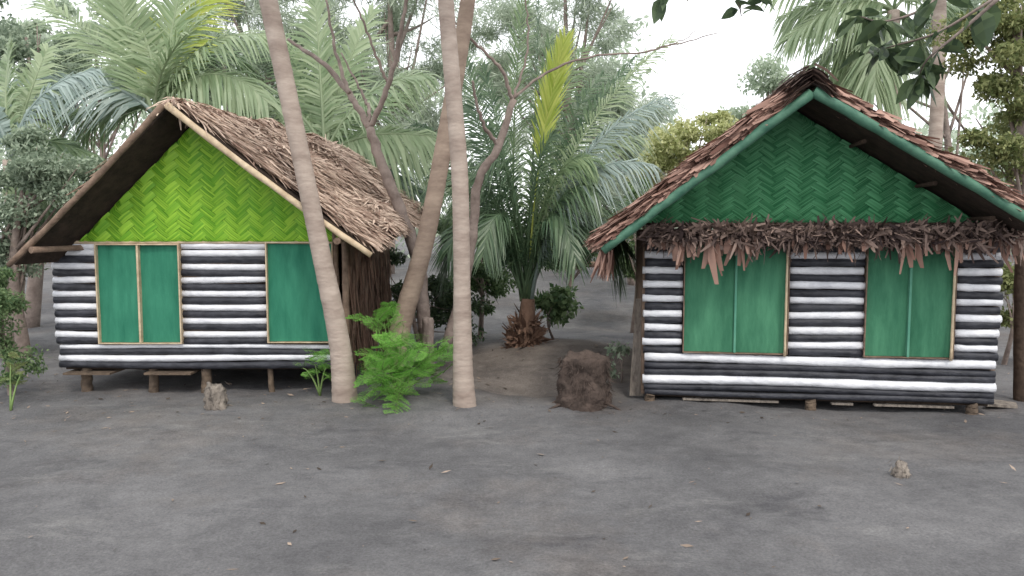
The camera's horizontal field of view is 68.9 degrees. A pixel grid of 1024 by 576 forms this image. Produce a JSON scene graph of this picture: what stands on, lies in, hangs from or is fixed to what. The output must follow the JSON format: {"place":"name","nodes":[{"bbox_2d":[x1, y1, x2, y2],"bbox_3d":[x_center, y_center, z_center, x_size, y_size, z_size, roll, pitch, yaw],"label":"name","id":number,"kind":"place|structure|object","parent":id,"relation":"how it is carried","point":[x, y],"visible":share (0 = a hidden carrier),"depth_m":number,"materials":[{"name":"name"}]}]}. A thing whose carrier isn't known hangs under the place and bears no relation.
{"place":"outdoors","nodes":[
{"label":"outdoors","id":0,"kind":"place"},
{"bbox_2d":[0,235,1023,575],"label":"ground","id":1,"kind":"structure","parent":0,"point":[80,495],"depth_m":5.10,"materials":[{"name":"grey sand"}]},
{"bbox_2d":[0,351,30,410],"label":"feathery bush","id":2,"kind":"object","parent":1,"relation":"on","point":[16,367],"visible":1,"depth_m":7.25,"materials":[{"name":"green plant"}]},
{"bbox_2d":[0,265,48,394],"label":"shrub","id":3,"kind":"object","parent":1,"relation":"on","point":[10,303],"visible":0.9,"depth_m":7.68,"materials":[{"name":"green plant"}]},
{"bbox_2d":[0,122,104,358],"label":"broadleaf tree","id":4,"kind":"object","parent":1,"relation":"on","point":[29,169],"visible":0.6,"depth_m":9.61,"materials":[{"name":"green plant"}]},
{"bbox_2d":[0,38,107,350],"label":"coconut palm","id":5,"kind":"object","parent":1,"relation":"on","point":[11,117],"visible":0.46,"depth_m":10.51,"materials":[{"name":"green plant"}]},
{"bbox_2d":[0,0,113,327],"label":"broadleaf tree","id":6,"kind":"object","parent":1,"relation":"on","point":[34,289],"visible":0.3,"depth_m":12.82,"materials":[{"name":"green plant"}]},
{"bbox_2d":[1,0,166,159],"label":"broadleaf tree","id":7,"kind":"object","parent":1,"relation":"on","point":[44,33],"visible":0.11,"depth_m":21.05,"materials":[{"name":"green plant"}]},
{"bbox_2d":[0,0,296,157],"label":"coconut palm","id":8,"kind":"object","parent":1,"relation":"on","point":[154,80],"visible":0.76,"depth_m":11.27,"materials":[{"name":"green plant"}]},
{"bbox_2d":[6,96,423,392],"bbox_3d":[-2.954,-0.435,8.891,3.910,3.121,3.668,0,4,0],"label":"wooden hut","id":9,"kind":"object","parent":1,"relation":"on","point":[170,237],"visible":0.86,"depth_m":7.68,"materials":[{"name":"white paint"}]},
{"bbox_2d":[94,244,184,343],"bbox_3d":[-3.836,0.060,7.698,0.861,1.033,0.080,0,4,0],"label":"window","id":10,"kind":"structure","parent":9,"relation":"in","point":[139,290],"depth_m":7.70,"materials":[{"name":"green wood"}]},
{"bbox_2d":[265,242,332,342],"bbox_3d":[-2.178,0.045,7.697,0.690,1.043,0.080,0,4,0],"label":"window","id":11,"kind":"structure","parent":9,"relation":"in","point":[294,309],"depth_m":7.70,"materials":[{"name":"green wood"}]},
{"bbox_2d":[203,381,232,410],"bbox_3d":[-2.741,1.024,7.043,0.344,0.305,0.293,0,4,0],"label":"tree stump","id":12,"kind":"object","parent":1,"relation":"on","point":[215,397],"visible":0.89,"depth_m":6.95,"materials":[{"name":"beige wood"}]},
{"bbox_2d":[97,24,347,120],"bbox_3d":[-5.714,-2.350,14.919,5.059,5.636,2.920,0,4,0],"label":"broadleaf tree","id":13,"kind":"object","parent":1,"relation":"on","point":[266,66],"visible":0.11,"depth_m":14.80,"materials":[{"name":"green plant"}]},
{"bbox_2d":[184,0,363,118],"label":"casuarina tree","id":14,"kind":"object","parent":1,"relation":"on","point":[252,10],"visible":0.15,"depth_m":18.30,"materials":[{"name":"green plant"}]},
{"bbox_2d":[259,0,357,402],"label":"coconut palm","id":15,"kind":"object","parent":1,"relation":"on","point":[343,380],"visible":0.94,"depth_m":7.05,"materials":[{"name":"brown plant"}]},
{"bbox_2d":[294,346,330,395],"bbox_3d":[-1.911,0.820,7.438,0.454,0.526,0.463,0,4,0],"label":"feathery bush","id":16,"kind":"object","parent":1,"relation":"on","point":[317,354],"visible":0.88,"depth_m":7.44,"materials":[{"name":"green plant"}]},
{"bbox_2d":[235,0,451,248],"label":"coconut palm","id":17,"kind":"object","parent":1,"relation":"on","point":[320,118],"visible":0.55,"depth_m":11.20,"materials":[{"name":"green plant"}]},
{"bbox_2d":[287,0,429,340],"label":"slender tree","id":18,"kind":"object","parent":1,"relation":"on","point":[423,304],"visible":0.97,"depth_m":8.89,"materials":[{"name":"grey plant"}]},
{"bbox_2d":[302,0,483,273],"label":"casuarina tree","id":19,"kind":"object","parent":1,"relation":"on","point":[431,116],"visible":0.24,"depth_m":19.45,"materials":[{"name":"green plant"}]},
{"bbox_2d":[345,301,452,413],"bbox_3d":[-1.141,0.656,7.284,1.222,1.040,1.192,2,5,28],"label":"feathery bush","id":20,"kind":"object","parent":1,"relation":"on","point":[396,392],"visible":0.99,"depth_m":7.15,"materials":[{"name":"green plant"}]},
{"bbox_2d":[339,247,490,346],"bbox_3d":[-1.364,0.086,10.627,2.126,1.674,1.272,0,4,0],"label":"shrub","id":21,"kind":"object","parent":1,"relation":"on","point":[439,314],"visible":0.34,"depth_m":10.67,"materials":[{"name":"green plant"}]},
{"bbox_2d":[381,0,474,366],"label":"coconut palm","id":22,"kind":"object","parent":1,"relation":"on","point":[409,295],"visible":0.59,"depth_m":7.98,"materials":[{"name":"brown plant"}]},
{"bbox_2d":[422,317,434,371],"bbox_3d":[-0.976,0.653,8.677,0.155,0.634,0.158,0,4,0],"label":"tree stump","id":23,"kind":"object","parent":1,"relation":"on","point":[427,326],"visible":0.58,"depth_m":8.61,"materials":[{"name":"brown wood"}]},
{"bbox_2d":[438,0,475,407],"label":"coconut palm","id":24,"kind":"object","parent":1,"relation":"on","point":[463,387],"visible":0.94,"depth_m":6.91,"materials":[{"name":"brown plant"}]},
{"bbox_2d":[436,215,517,338],"bbox_3d":[-0.506,-0.174,11.466,1.401,2.037,1.200,-3,6,-37],"label":"shrub","id":25,"kind":"object","parent":1,"relation":"on","point":[483,284],"visible":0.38,"depth_m":11.41,"materials":[{"name":"green plant"}]},
{"bbox_2d":[0,335,1015,569],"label":"ground litter","id":26,"kind":"object","parent":1,"relation":"on","point":[684,545],"visible":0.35,"depth_m":6.71,"materials":[{"name":"brown plant"}]},
{"bbox_2d":[0,3,1017,257],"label":"distant woodland","id":27,"kind":"object","parent":1,"relation":"on","point":[622,61],"visible":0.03,"depth_m":28.72,"materials":[{"name":"green plant"}]},
{"bbox_2d":[406,0,682,348],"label":"young palm","id":28,"kind":"object","parent":1,"relation":"on","point":[558,224],"visible":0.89,"depth_m":9.81,"materials":[{"name":"green plant"}]},
{"bbox_2d":[534,282,583,338],"bbox_3d":[0.653,0.345,11.031,0.840,0.960,0.816,0,4,0],"label":"shrub","id":29,"kind":"object","parent":1,"relation":"on","point":[555,303],"visible":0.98,"depth_m":10.90,"materials":[{"name":"green plant"}]},
{"bbox_2d":[455,0,692,269],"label":"casuarina tree","id":30,"kind":"object","parent":1,"relation":"on","point":[504,15],"visible":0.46,"depth_m":20.26,"materials":[{"name":"green plant"}]},
{"bbox_2d":[442,0,716,347],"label":"slender tree","id":31,"kind":"object","parent":1,"relation":"on","point":[489,160],"visible":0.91,"depth_m":8.60,"materials":[{"name":"grey plant"}]},
{"bbox_2d":[549,349,621,411],"bbox_3d":[0.678,0.910,7.329,0.790,0.628,0.801,0,4,0],"label":"tree stump","id":32,"kind":"object","parent":1,"relation":"on","point":[582,384],"visible":0.99,"depth_m":7.08,"materials":[{"name":"brown wood"}]},
{"bbox_2d":[542,208,633,286],"bbox_3d":[1.519,-0.505,13.933,2.472,2.290,1.561,-1,5,-16],"label":"shrub","id":33,"kind":"object","parent":1,"relation":"on","point":[575,275],"visible":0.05,"depth_m":13.98,"materials":[{"name":"green plant"}]},
{"bbox_2d":[546,92,674,284],"bbox_3d":[2.232,-2.352,17.805,3.385,4.706,2.987,0,4,0],"label":"casuarina tree","id":34,"kind":"object","parent":1,"relation":"on","point":[652,123],"visible":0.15,"depth_m":17.48,"materials":[{"name":"green plant"}]},
{"bbox_2d":[604,340,629,382],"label":"shrub","id":35,"kind":"object","parent":1,"relation":"on","point":[623,351],"visible":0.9,"depth_m":8.24,"materials":[{"name":"green plant"}]},
{"bbox_2d":[594,176,651,332],"bbox_3d":[2.160,-0.539,12.553,1.586,2.711,0.971,0,4,0],"label":"shrub","id":36,"kind":"object","parent":1,"relation":"on","point":[632,241],"visible":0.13,"depth_m":12.40,"materials":[{"name":"green plant"}]},
{"bbox_2d":[629,299,642,395],"bbox_3d":[1.258,0.598,7.585,0.156,0.968,0.230,0,4,0],"label":"leaning plank","id":37,"kind":"object","parent":1,"relation":"on","point":[635,384],"visible":0.79,"depth_m":7.56,"materials":[{"name":"wood"}]},
{"bbox_2d":[626,109,738,190],"bbox_3d":[3.518,-1.555,14.889,2.651,4.074,1.807,0,4,0],"label":"broadleaf tree","id":38,"kind":"object","parent":1,"relation":"on","point":[677,140],"visible":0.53,"depth_m":14.46,"materials":[{"name":"green plant"}]},
{"bbox_2d":[719,52,795,123],"bbox_3d":[8.036,-4.080,23.747,3.384,6.714,2.673,0,4,0],"label":"broadleaf tree","id":39,"kind":"object","parent":1,"relation":"on","point":[763,83],"visible":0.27,"depth_m":23.27,"materials":[{"name":"green plant"}]},
{"bbox_2d":[582,63,1023,414],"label":"wooden hut","id":40,"kind":"object","parent":1,"relation":"on","point":[849,248],"visible":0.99,"depth_m":6.93,"materials":[{"name":"white paint"}]},
{"bbox_2d":[682,242,790,356],"bbox_3d":[2.133,0.066,7.122,0.973,1.149,0.110,1,5,8],"label":"window","id":41,"kind":"structure","parent":40,"relation":"in","point":[747,312],"depth_m":7.14,"materials":[{"name":"green wood"}]},
{"bbox_2d":[862,246,957,360],"bbox_3d":[3.677,0.086,6.903,0.783,1.153,0.110,1,5,8],"label":"window","id":42,"kind":"structure","parent":40,"relation":"in","point":[911,313],"depth_m":6.92,"materials":[{"name":"green wood"}]},
{"bbox_2d":[759,0,988,126],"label":"coconut palm","id":43,"kind":"object","parent":1,"relation":"on","point":[809,25],"visible":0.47,"depth_m":14.47,"materials":[{"name":"green plant"}]},
{"bbox_2d":[888,456,910,478],"bbox_3d":[2.680,1.256,5.137,0.192,0.175,0.166,0,4,0],"label":"rock","id":44,"kind":"object","parent":1,"relation":"on","point":[900,469],"visible":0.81,"depth_m":5.10,"materials":[{"name":"beige stone"}]},
{"bbox_2d":[822,0,1013,185],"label":"broadleaf tree","id":45,"kind":"object","parent":1,"relation":"on","point":[947,129],"visible":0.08,"depth_m":17.60,"materials":[{"name":"grey plant"}]},
{"bbox_2d":[928,0,946,149],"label":"coconut palm","id":46,"kind":"object","parent":1,"relation":"on","point":[936,117],"visible":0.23,"depth_m":12.70,"materials":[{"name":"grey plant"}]},
{"bbox_2d":[923,0,1023,250],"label":"broadleaf tree","id":47,"kind":"object","parent":1,"relation":"on","point":[1005,49],"visible":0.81,"depth_m":9.28,"materials":[{"name":"green plant"}]},
{"bbox_2d":[988,399,1017,407],"bbox_3d":[4.824,1.123,7.355,0.249,0.079,0.740,3,5,32],"label":"loose plank","id":48,"kind":"object","parent":1,"relation":"on","point":[1003,404],"visible":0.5,"depth_m":7.14,"materials":[{"name":"beige wood"}]},
{"bbox_2d":[999,261,1013,364],"bbox_3d":[6.416,0.341,9.571,0.816,1.394,0.756,4,6,43],"label":"shrub","id":49,"kind":"object","parent":1,"relation":"on","point":[1007,276],"visible":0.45,"depth_m":9.46,"materials":[{"name":"green plant"}]},
{"bbox_2d":[1013,251,1023,401],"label":"wooden post","id":50,"kind":"object","parent":1,"relation":"on","point":[1018,348],"visible":0.84,"depth_m":7.33,"materials":[{"name":"brown wood"}]},
{"bbox_2d":[0,0,1023,231],"label":"sky","id":51,"kind":"structure","parent":0,"point":[707,68],"materials":[{"name":"white"}]},
{"bbox_2d":[651,0,775,23],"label":"overhanging branch","id":52,"kind":"object","parent":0,"point":[658,9],"visible":1,"depth_m":3.27,"materials":[{"name":"green plant"}]},
{"bbox_2d":[835,0,1000,109],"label":"overhanging branch","id":53,"kind":"object","parent":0,"point":[903,58],"visible":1,"depth_m":3.29,"materials":[{"name":"green plant"}]}
]}

